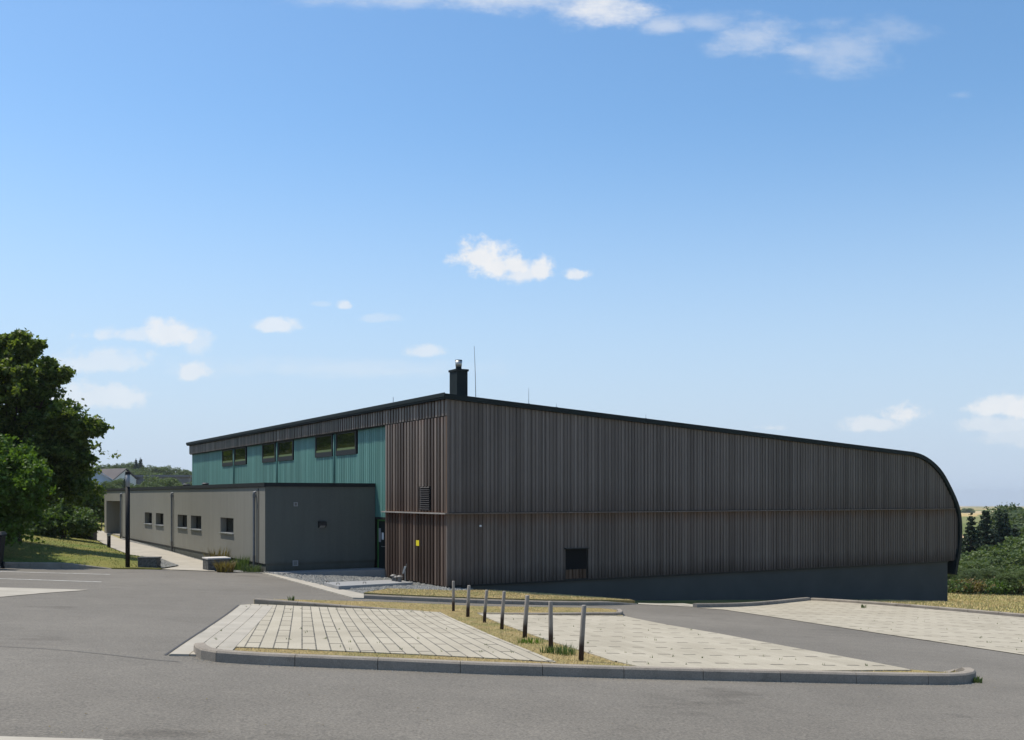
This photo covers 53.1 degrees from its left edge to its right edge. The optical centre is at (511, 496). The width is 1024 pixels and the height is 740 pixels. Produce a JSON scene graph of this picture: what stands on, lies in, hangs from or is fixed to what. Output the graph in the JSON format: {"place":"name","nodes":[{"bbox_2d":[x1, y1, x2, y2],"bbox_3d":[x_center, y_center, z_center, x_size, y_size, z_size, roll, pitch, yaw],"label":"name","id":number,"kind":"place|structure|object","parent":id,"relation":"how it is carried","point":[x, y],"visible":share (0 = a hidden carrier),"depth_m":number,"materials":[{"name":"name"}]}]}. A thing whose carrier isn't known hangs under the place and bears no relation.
{"place":"outdoors","nodes":[
{"label":"outdoors","id":0,"kind":"place"},
{"bbox_2d":[0,587,78,596],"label":"paving","id":1,"kind":"structure","parent":0,"point":[4,591],"depth_m":24.42,"materials":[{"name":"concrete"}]},
{"bbox_2d":[0,736,102,739],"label":"paving","id":2,"kind":"structure","parent":0,"point":[21,738],"depth_m":7.66,"materials":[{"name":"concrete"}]},
{"bbox_2d":[3,534,170,569],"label":"lawn","id":3,"kind":"structure","parent":0,"point":[64,554],"depth_m":39.62,"materials":[{"name":"green plant"}]},
{"bbox_2d":[0,433,71,559],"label":"bright bush","id":4,"kind":"object","parent":3,"relation":"on","point":[24,479],"visible":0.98,"depth_m":36.59,"materials":[{"name":"green plant"}]},
{"bbox_2d":[22,524,97,538],"bbox_3d":[-25.666,2.135,57.069,5.410,2.238,2.896,0,0,0],"label":"dark shrub","id":5,"kind":"object","parent":3,"relation":"on","point":[82,535],"visible":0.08,"depth_m":56.70,"materials":[{"name":"green plant"}]},
{"bbox_2d":[0,327,120,542],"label":"broadleaf tree","id":6,"kind":"object","parent":3,"relation":"on","point":[59,432],"visible":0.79,"depth_m":42.16,"materials":[{"name":"green plant"}]},
{"bbox_2d":[23,497,104,539],"bbox_3d":[-23.698,1.368,53.903,4.562,2.928,2.726,0,0,0],"label":"laurel shrub","id":7,"kind":"object","parent":3,"relation":"on","point":[80,521],"visible":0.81,"depth_m":53.37,"materials":[{"name":"green plant"}]},
{"bbox_2d":[107,533,110,547],"bbox_3d":[-19.961,2.264,50.704,0.220,0.844,0.214,0,0,0],"label":"bollard light","id":8,"kind":"object","parent":3,"relation":"on","point":[108,540],"visible":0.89,"depth_m":50.64,"materials":[{"name":"black metal"}]},
{"bbox_2d":[125,470,129,566],"bbox_3d":[-14.095,0.939,37.554,0.200,3.805,0.200,0,0,0],"label":"street lamp","id":9,"kind":"object","parent":3,"relation":"on","point":[127,518],"visible":0.89,"depth_m":37.49,"materials":[{"name":"black metal"}]},
{"bbox_2d":[137,557,161,567],"bbox_3d":[-13.430,2.467,37.937,0.760,0.443,0.490,0,0,0],"label":"stone seat","id":10,"kind":"object","parent":3,"relation":"on","point":[150,562],"visible":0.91,"depth_m":37.72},
{"bbox_2d":[96,531,213,570],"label":"path","id":11,"kind":"structure","parent":0,"point":[182,562],"depth_m":47.62,"materials":[{"name":"concrete"}]},
{"bbox_2d":[144,556,176,567],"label":"gravel","id":12,"kind":"structure","parent":11,"relation":"on","point":[164,563],"depth_m":40.47,"materials":[{"name":"grey gravel"}]},
{"bbox_2d":[121,538,263,572],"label":"gravel","id":13,"kind":"structure","parent":11,"relation":"on","point":[184,555],"depth_m":49.30,"materials":[{"name":"grey gravel"}]},
{"bbox_2d":[202,556,230,570],"bbox_3d":[-10.835,2.485,37.535,0.840,0.500,0.840,0,0,-30],"label":"stone seat","id":14,"kind":"object","parent":13,"relation":"on","point":[207,563],"visible":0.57,"depth_m":37.21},
{"bbox_2d":[203,547,230,556],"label":"russet weeds","id":15,"kind":"object","parent":13,"relation":"on","point":[219,554],"visible":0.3,"depth_m":40.30,"materials":[{"name":"brown plant"}]},
{"bbox_2d":[212,559,236,572],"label":"dry clump","id":16,"kind":"object","parent":13,"relation":"on","point":[224,567],"visible":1,"depth_m":36.14,"materials":[{"name":"brown plant"}]},
{"bbox_2d":[225,554,250,569],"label":"green clump","id":17,"kind":"object","parent":13,"relation":"on","point":[238,565],"visible":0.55,"depth_m":38.06,"materials":[{"name":"green plant"}]},
{"bbox_2d":[240,564,261,571],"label":"clump","id":18,"kind":"object","parent":13,"relation":"on","point":[247,568],"visible":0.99,"depth_m":36.75,"materials":[{"name":"green plant"}]},
{"bbox_2d":[169,604,555,662],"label":"paving","id":19,"kind":"structure","parent":0,"point":[276,626],"depth_m":16.48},
{"bbox_2d":[364,588,634,602],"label":"dry grass","id":20,"kind":"structure","parent":0,"point":[555,596],"depth_m":30.33,"materials":[{"name":"plant"}]},
{"bbox_2d":[0,568,1023,739],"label":"asphalt road","id":21,"kind":"structure","parent":0,"point":[114,613],"depth_m":10.90,"materials":[{"name":"grey asphalt"}]},
{"bbox_2d":[0,531,6,568],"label":"wheelie bin","id":22,"kind":"object","parent":21,"relation":"on","point":[3,535],"visible":1,"depth_m":34.46,"materials":[{"name":"black plastic"}]},
{"bbox_2d":[0,562,111,568],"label":"kerb","id":23,"kind":"structure","parent":21,"relation":"on","point":[56,565],"depth_m":36.09,"materials":[{"name":"concrete"}]},
{"bbox_2d":[165,605,237,654],"bbox_3d":[-5.234,2.207,17.886,0.030,0.482,10.538,0,0,-10],"label":"tar seam","id":24,"kind":"object","parent":21,"relation":"on","point":[198,632],"visible":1,"depth_m":15.63,"materials":[{"name":"black asphalt"}]},
{"bbox_2d":[171,605,250,655],"bbox_3d":[-5.033,2.239,17.813,0.220,0.580,10.419,0,0,-10],"label":"edging","id":25,"kind":"object","parent":21,"relation":"on","point":[186,649],"visible":0.75,"depth_m":15.71,"materials":[{"name":"concrete"}]},
{"bbox_2d":[190,605,261,655],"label":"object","id":26,"kind":"object","parent":21,"relation":"on","point":[226,632],"visible":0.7,"depth_m":16.78,"materials":[{"name":"concrete"}]},
{"bbox_2d":[217,606,271,649],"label":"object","id":27,"kind":"object","parent":21,"relation":"on","point":[235,639],"visible":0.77,"depth_m":16.48,"materials":[{"name":"concrete"}]},
{"bbox_2d":[262,573,363,598],"bbox_3d":[-6.221,2.725,31.697,0.734,0.142,10.655,0,0,-27],"label":"edging","id":28,"kind":"object","parent":21,"relation":"on","point":[350,594],"visible":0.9,"depth_m":29.66,"materials":[{"name":"concrete"}]},
{"bbox_2d":[254,598,420,610],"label":"kerb","id":29,"kind":"structure","parent":21,"relation":"on","point":[274,602],"depth_m":23.59,"materials":[{"name":"concrete"}]},
{"bbox_2d":[264,571,473,593],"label":"gravel","id":30,"kind":"structure","parent":21,"relation":"on","point":[358,591],"depth_m":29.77,"materials":[{"name":"grey gravel"}]},
{"bbox_2d":[270,568,384,576],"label":"paving","id":31,"kind":"structure","parent":30,"relation":"on","point":[372,572],"depth_m":37.26,"materials":[{"name":"concrete"}]},
{"bbox_2d":[324,564,412,589],"bbox_3d":[-4.506,2.696,32.113,1.149,0.914,5.170,0,0,23],"label":"shaft cover","id":32,"kind":"object","parent":30,"relation":"on","point":[396,580],"visible":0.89,"depth_m":31.85,"materials":[{"name":"concrete"}]},
{"bbox_2d":[364,594,637,605],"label":"kerb","id":33,"kind":"structure","parent":21,"relation":"on","point":[437,599],"depth_m":27.32,"materials":[{"name":"concrete"}]},
{"bbox_2d":[481,609,622,615],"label":"kerb","id":34,"kind":"structure","parent":21,"relation":"on","point":[619,612],"depth_m":24.18,"materials":[{"name":"concrete"}]},
{"bbox_2d":[183,656,977,686],"bbox_3d":[1.107,2.199,12.657,10.312,0.476,1.316,0,0,-3],"label":"kerb grit","id":35,"kind":"object","parent":21,"relation":"on","point":[565,677],"visible":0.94,"depth_m":12.17,"materials":[{"name":"stone"}]},
{"bbox_2d":[194,643,975,684],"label":"kerb","id":36,"kind":"structure","parent":21,"relation":"on","point":[962,675],"depth_m":12.27,"materials":[{"name":"concrete"}]},
{"bbox_2d":[638,603,692,606],"bbox_3d":[4.972,3.415,32.564,1.794,0.431,4.705,0,0,10],"label":"edging","id":37,"kind":"object","parent":21,"relation":"on","point":[678,604],"visible":0.91,"depth_m":31.92,"materials":[{"name":"concrete"}]},
{"bbox_2d":[693,597,809,607],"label":"kerb","id":38,"kind":"structure","parent":21,"relation":"on","point":[740,604],"depth_m":33.39,"materials":[{"name":"concrete"}]},
{"bbox_2d":[810,598,1023,616],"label":"kerb","id":39,"kind":"structure","parent":21,"relation":"on","point":[930,607],"depth_m":33.82,"materials":[{"name":"concrete"}]},
{"bbox_2d":[0,0,1023,505],"label":"sky","id":40,"kind":"structure","parent":0,"point":[793,218],"materials":[{"name":"blue"}]},
{"bbox_2d":[97,506,1023,612],"bbox_3d":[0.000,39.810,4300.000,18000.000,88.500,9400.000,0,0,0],"label":"ground","id":41,"kind":"structure","parent":0,"point":[978,512],"depth_m":51.86,"materials":[{"name":"green plant"}]},
{"bbox_2d":[42,459,103,521],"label":"hedge tree","id":42,"kind":"object","parent":41,"relation":"on","point":[96,508],"visible":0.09,"depth_m":77.48,"materials":[{"name":"green plant"}]},
{"bbox_2d":[88,471,112,485],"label":"house","id":43,"kind":"structure","parent":41,"relation":"on","point":[101,478],"depth_m":221.65,"materials":[{"name":"grey"}]},
{"bbox_2d":[104,483,121,488],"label":"hill tree","id":44,"kind":"object","parent":41,"relation":"on","point":[109,486],"visible":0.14,"depth_m":203.72,"materials":[{"name":"green plant"}]},
{"bbox_2d":[110,478,123,486],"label":"hill tree","id":45,"kind":"object","parent":41,"relation":"on","point":[119,482],"visible":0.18,"depth_m":211.44,"materials":[{"name":"green plant"}]},
{"bbox_2d":[97,468,138,485],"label":"house","id":46,"kind":"structure","parent":41,"relation":"on","point":[116,474],"depth_m":231.88,"materials":[{"name":"stone"}]},
{"bbox_2d":[130,467,150,474],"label":"hill tree","id":47,"kind":"object","parent":41,"relation":"on","point":[142,470],"visible":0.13,"depth_m":366.98,"materials":[{"name":"green plant"}]},
{"bbox_2d":[139,479,166,486],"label":"hill tree","id":48,"kind":"object","parent":41,"relation":"on","point":[162,482],"visible":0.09,"depth_m":204.97,"materials":[{"name":"green plant"}]},
{"bbox_2d":[142,482,163,486],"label":"hill tree","id":49,"kind":"object","parent":41,"relation":"on","point":[150,484],"visible":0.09,"depth_m":199.53,"materials":[{"name":"green plant"}]},
{"bbox_2d":[146,465,168,474],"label":"hill tree","id":50,"kind":"object","parent":41,"relation":"on","point":[156,469],"visible":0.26,"depth_m":413.97,"materials":[{"name":"green plant"}]},
{"bbox_2d":[141,475,179,485],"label":"hill tree","id":51,"kind":"object","parent":41,"relation":"on","point":[154,478],"visible":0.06,"depth_m":213.27,"materials":[{"name":"green plant"}]},
{"bbox_2d":[135,475,191,484],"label":"house","id":52,"kind":"structure","parent":41,"relation":"on","point":[184,479],"depth_m":234.50,"materials":[{"name":"grey"}]},
{"bbox_2d":[169,469,191,474],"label":"hill tree","id":53,"kind":"object","parent":41,"relation":"on","point":[183,472],"visible":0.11,"depth_m":414.15,"materials":[{"name":"green plant"}]},
{"bbox_2d":[104,483,374,571],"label":"flat roofed wing","id":54,"kind":"structure","parent":41,"relation":"on","point":[269,527],"depth_m":38.48,"materials":[{"name":"grey painted wood cladding"},{"name":"metal"},{"name":"glass"}]},
{"bbox_2d":[176,515,186,528],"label":"window","id":55,"kind":"structure","parent":54,"relation":"in","point":[184,516],"depth_m":48.35,"materials":[{"name":"black glass"}]},
{"bbox_2d":[189,516,200,530],"bbox_3d":[-13.939,1.182,45.544,0.370,0.639,1.981,0,0,-30],"label":"window","id":56,"kind":"structure","parent":54,"relation":"in","point":[198,518],"depth_m":46.08,"materials":[{"name":"black glass"}]},
{"bbox_2d":[219,518,233,534],"bbox_3d":[-11.327,1.182,41.093,0.370,0.639,2.014,0,0,-30],"label":"window","id":57,"kind":"structure","parent":54,"relation":"in","point":[229,521],"depth_m":41.53,"materials":[{"name":"black glass"}]},
{"bbox_2d":[186,347,961,601],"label":"sports hall","id":58,"kind":"structure","parent":41,"relation":"on","point":[475,493],"depth_m":38.15,"materials":[{"name":"weathered wood cladding"},{"name":"dark green metal"},{"name":"glass"}]},
{"bbox_2d":[222,449,232,466],"bbox_3d":[-15.759,-2.136,56.801,0.075,0.922,2.267,0,0,-30],"label":"window","id":59,"kind":"structure","parent":58,"relation":"in","point":[227,455],"depth_m":56.83,"materials":[{"name":"green"}]},
{"bbox_2d":[234,447,246,464],"bbox_3d":[-14.484,-2.136,54.628,0.075,0.922,2.228,0,0,-30],"label":"window","id":60,"kind":"structure","parent":58,"relation":"in","point":[240,454],"depth_m":54.56,"materials":[{"name":"green"}]},
{"bbox_2d":[262,442,275,462],"bbox_3d":[-11.922,-2.136,50.261,0.075,0.922,2.108,0,0,-30],"label":"window","id":61,"kind":"structure","parent":58,"relation":"in","point":[269,449],"depth_m":50.19,"materials":[{"name":"green"}]},
{"bbox_2d":[278,440,293,460],"bbox_3d":[-10.606,-2.136,48.029,0.075,0.922,2.228,0,0,-30],"label":"window","id":62,"kind":"structure","parent":58,"relation":"in","point":[285,449],"depth_m":47.92,"materials":[{"name":"grey"}]},
{"bbox_2d":[315,434,333,457],"bbox_3d":[-7.989,-2.136,43.557,0.075,0.922,2.066,0,0,-30],"label":"window","id":63,"kind":"structure","parent":58,"relation":"in","point":[323,443],"depth_m":43.51,"materials":[{"name":"grey"}]},
{"bbox_2d":[336,430,356,455],"bbox_3d":[-6.697,-2.136,41.355,0.075,0.922,2.215,0,0,-30],"label":"window","id":64,"kind":"structure","parent":58,"relation":"in","point":[346,442],"depth_m":41.29,"materials":[{"name":"grey"}]},
{"bbox_2d":[379,521,384,568],"bbox_3d":[-4.878,1.825,38.362,0.134,1.790,0.850,0,0,-30],"label":"door","id":65,"kind":"structure","parent":58,"relation":"in","point":[381,523],"depth_m":38.36,"materials":[{"name":"black metal"}]},
{"bbox_2d":[948,572,962,580],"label":"hillside bush","id":66,"kind":"object","parent":41,"relation":"on","point":[950,576],"visible":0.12,"depth_m":57.87,"materials":[{"name":"green plant"}]},
{"bbox_2d":[948,577,973,594],"bbox_3d":[24.218,4.990,56.114,2.810,1.059,1.950,0,0,0],"label":"weed clump","id":67,"kind":"object","parent":41,"relation":"on","point":[958,586],"visible":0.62,"depth_m":55.60,"materials":[{"name":"green plant"}]},
{"bbox_2d":[948,579,986,593],"bbox_3d":[24.778,5.121,56.386,2.357,1.258,2.616,0,0,36],"label":"weed clump","id":68,"kind":"object","parent":41,"relation":"on","point":[976,587],"visible":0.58,"depth_m":55.90,"materials":[{"name":"green plant"}]},
{"bbox_2d":[957,569,984,581],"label":"hillside bush","id":69,"kind":"object","parent":41,"relation":"on","point":[969,574],"visible":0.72,"depth_m":60.08,"materials":[{"name":"green plant"}]},
{"bbox_2d":[961,513,983,555],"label":"spruce","id":70,"kind":"object","parent":41,"relation":"on","point":[972,538],"visible":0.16,"depth_m":99.77,"materials":[{"name":"green plant"}]},
{"bbox_2d":[950,578,995,593],"bbox_3d":[25.482,5.011,56.679,3.220,1.185,2.305,0,0,0],"label":"weed clump","id":71,"kind":"object","parent":41,"relation":"on","point":[976,585],"visible":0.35,"depth_m":56.35,"materials":[{"name":"green plant"}]},
{"bbox_2d":[969,506,1003,549],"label":"spruce","id":72,"kind":"object","parent":41,"relation":"on","point":[985,531],"visible":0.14,"depth_m":101.63,"materials":[{"name":"green plant"}]},
{"bbox_2d":[963,544,1010,558],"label":"hillside bush","id":73,"kind":"object","parent":41,"relation":"on","point":[984,548],"visible":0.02,"depth_m":98.43,"materials":[{"name":"green plant"}]},
{"bbox_2d":[958,556,1018,572],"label":"hillside bush","id":74,"kind":"object","parent":41,"relation":"on","point":[973,564],"visible":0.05,"depth_m":84.27,"materials":[{"name":"green plant"}]},
{"bbox_2d":[979,567,1001,580],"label":"hillside bush","id":75,"kind":"object","parent":41,"relation":"on","point":[987,572],"visible":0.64,"depth_m":62.45,"materials":[{"name":"green plant"}]},
{"bbox_2d":[960,547,1023,568],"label":"hillside bush","id":76,"kind":"object","parent":41,"relation":"on","point":[1001,554],"visible":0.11,"depth_m":89.76,"materials":[{"name":"green plant"}]},
{"bbox_2d":[976,578,1013,594],"bbox_3d":[26.401,5.174,56.620,3.000,1.318,2.661,0,0,0],"label":"weed clump","id":77,"kind":"object","parent":41,"relation":"on","point":[990,589],"visible":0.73,"depth_m":56.40,"materials":[{"name":"green plant"}]},
{"bbox_2d":[985,567,1007,575],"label":"hillside bush","id":78,"kind":"object","parent":41,"relation":"on","point":[998,569],"visible":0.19,"depth_m":66.18,"materials":[{"name":"green plant"}]},
{"bbox_2d":[988,508,1006,547],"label":"spruce","id":79,"kind":"object","parent":41,"relation":"on","point":[998,527],"visible":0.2,"depth_m":103.72,"materials":[{"name":"green plant"}]},
{"bbox_2d":[981,580,1020,594],"bbox_3d":[27.205,5.178,57.414,2.535,1.133,2.379,0,0,-43],"label":"weed clump","id":80,"kind":"object","parent":41,"relation":"on","point":[1001,583],"visible":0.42,"depth_m":56.84,"materials":[{"name":"green plant"}]},
{"bbox_2d":[987,502,1023,528],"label":"hillside bush","id":81,"kind":"object","parent":41,"relation":"on","point":[1010,508],"visible":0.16,"depth_m":136.77,"materials":[{"name":"green plant"}]},
{"bbox_2d":[990,573,1020,590],"bbox_3d":[27.688,5.001,57.447,1.568,1.376,1.996,0,0,-14],"label":"hillside bush","id":82,"kind":"object","parent":41,"relation":"on","point":[1008,578],"visible":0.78,"depth_m":57.12,"materials":[{"name":"green plant"}]},
{"bbox_2d":[1000,509,1014,542],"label":"spruce","id":83,"kind":"object","parent":41,"relation":"on","point":[1005,521],"visible":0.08,"depth_m":105.80,"materials":[{"name":"green plant"}]},
{"bbox_2d":[993,535,1023,555],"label":"hillside bush","id":84,"kind":"object","parent":41,"relation":"on","point":[1009,539],"visible":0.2,"depth_m":95.47,"materials":[{"name":"green plant"}]},
{"bbox_2d":[993,580,1023,595],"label":"weed clump","id":85,"kind":"object","parent":41,"relation":"on","point":[1008,590],"visible":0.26,"depth_m":57.04,"materials":[{"name":"green plant"}]},
{"bbox_2d":[997,579,1023,594],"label":"weed clump","id":86,"kind":"object","parent":41,"relation":"on","point":[1020,590],"visible":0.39,"depth_m":57.27,"materials":[{"name":"green plant"}]},
{"bbox_2d":[1001,549,1023,570],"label":"hillside bush","id":87,"kind":"object","parent":41,"relation":"on","point":[1016,558],"visible":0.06,"depth_m":84.84,"materials":[{"name":"green plant"}]},
{"bbox_2d":[1002,541,1023,563],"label":"hillside bush","id":88,"kind":"object","parent":41,"relation":"on","point":[1014,546],"visible":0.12,"depth_m":91.69,"materials":[{"name":"green plant"}]},
{"bbox_2d":[1005,565,1023,576],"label":"hillside bush","id":89,"kind":"object","parent":41,"relation":"on","point":[1013,568],"visible":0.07,"depth_m":79.34,"materials":[{"name":"green plant"}]},
{"bbox_2d":[1008,507,1023,527],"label":"hillside bush","id":90,"kind":"object","parent":41,"relation":"on","point":[1019,519],"visible":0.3,"depth_m":124.58,"materials":[{"name":"green plant"}]},
{"bbox_2d":[1011,524,1021,536],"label":"spruce","id":91,"kind":"object","parent":41,"relation":"on","point":[1016,532],"visible":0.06,"depth_m":107.83,"materials":[{"name":"green plant"}]},
{"bbox_2d":[1015,570,1023,582],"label":"hillside bush","id":92,"kind":"object","parent":41,"relation":"on","point":[1020,573],"visible":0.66,"depth_m":61.23,"materials":[{"name":"green plant"}]},
{"bbox_2d":[221,598,957,672],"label":"verge","id":93,"kind":"structure","parent":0,"point":[585,661],"depth_m":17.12,"materials":[{"name":"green plant"}]},
{"bbox_2d":[452,581,454,610],"bbox_3d":[-1.375,2.417,24.043,0.069,0.860,0.069,0,0,0],"label":"bollard","id":94,"kind":"object","parent":93,"relation":"on","point":[453,595],"visible":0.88,"depth_m":24.02,"materials":[{"name":"grey wood"}]},
{"bbox_2d":[466,585,470,616],"bbox_3d":[-0.957,2.369,22.394,0.103,0.845,0.077,0,0,0],"label":"bollard","id":95,"kind":"object","parent":93,"relation":"on","point":[468,602],"visible":0.88,"depth_m":22.36,"materials":[{"name":"grey wood"}]},
{"bbox_2d":[483,590,487,622],"bbox_3d":[-0.542,2.312,20.798,0.121,0.818,0.069,0,0,0],"label":"bollard","id":96,"kind":"object","parent":93,"relation":"on","point":[485,606],"visible":0.88,"depth_m":20.77,"materials":[{"name":"grey wood"}]},
{"bbox_2d":[500,591,505,629],"bbox_3d":[-0.173,2.192,19.012,0.116,0.861,0.069,0,0,0],"label":"bollard","id":97,"kind":"object","parent":93,"relation":"on","point":[502,610],"visible":0.88,"depth_m":18.98,"materials":[{"name":"grey wood"}]},
{"bbox_2d":[522,595,528,637],"bbox_3d":[0.228,2.077,17.035,0.125,0.861,0.077,0,0,0],"label":"bollard","id":98,"kind":"object","parent":93,"relation":"on","point":[525,618],"visible":0.88,"depth_m":17.00,"materials":[{"name":"grey wood"}]},
{"bbox_2d":[517,637,543,643],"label":"grass tuft","id":99,"kind":"object","parent":93,"relation":"on","point":[523,640],"visible":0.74,"depth_m":15.84,"materials":[{"name":"green plant"}]},
{"bbox_2d":[539,645,553,652],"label":"weed","id":100,"kind":"object","parent":93,"relation":"on","point":[547,650],"visible":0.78,"depth_m":14.20,"materials":[{"name":"green plant"}]},
{"bbox_2d":[548,601,552,646],"bbox_3d":[0.566,1.950,14.921,0.071,0.846,0.069,0,0,0],"label":"bollard","id":101,"kind":"object","parent":93,"relation":"on","point":[550,622],"visible":0.8,"depth_m":14.89,"materials":[{"name":"grey wood"}]},
{"bbox_2d":[549,643,576,655],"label":"grass tuft","id":102,"kind":"object","parent":93,"relation":"on","point":[564,652],"visible":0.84,"depth_m":13.99,"materials":[{"name":"green plant"}]},
{"bbox_2d":[578,605,585,660],"bbox_3d":[0.907,1.842,13.239,0.110,0.871,0.069,0,0,0],"label":"bollard","id":103,"kind":"object","parent":93,"relation":"on","point":[582,633],"visible":0.88,"depth_m":13.21,"materials":[{"name":"grey wood"}]},
{"bbox_2d":[478,613,910,670],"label":"paving","id":104,"kind":"structure","parent":0,"point":[616,639],"depth_m":16.01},
{"bbox_2d":[707,600,1023,654],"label":"paving","id":105,"kind":"structure","parent":0,"point":[959,628],"depth_m":26.94,"materials":[{"name":"white concrete"}]},
{"bbox_2d":[215,608,1021,665],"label":"joint weeds","id":106,"kind":"object","parent":105,"relation":"on","point":[587,642],"visible":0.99,"depth_m":15.10,"materials":[{"name":"green plant"}]},
{"bbox_2d":[845,592,1023,613],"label":"meadow grass","id":107,"kind":"structure","parent":0,"point":[989,603],"depth_m":40.63,"materials":[{"name":"plant"}]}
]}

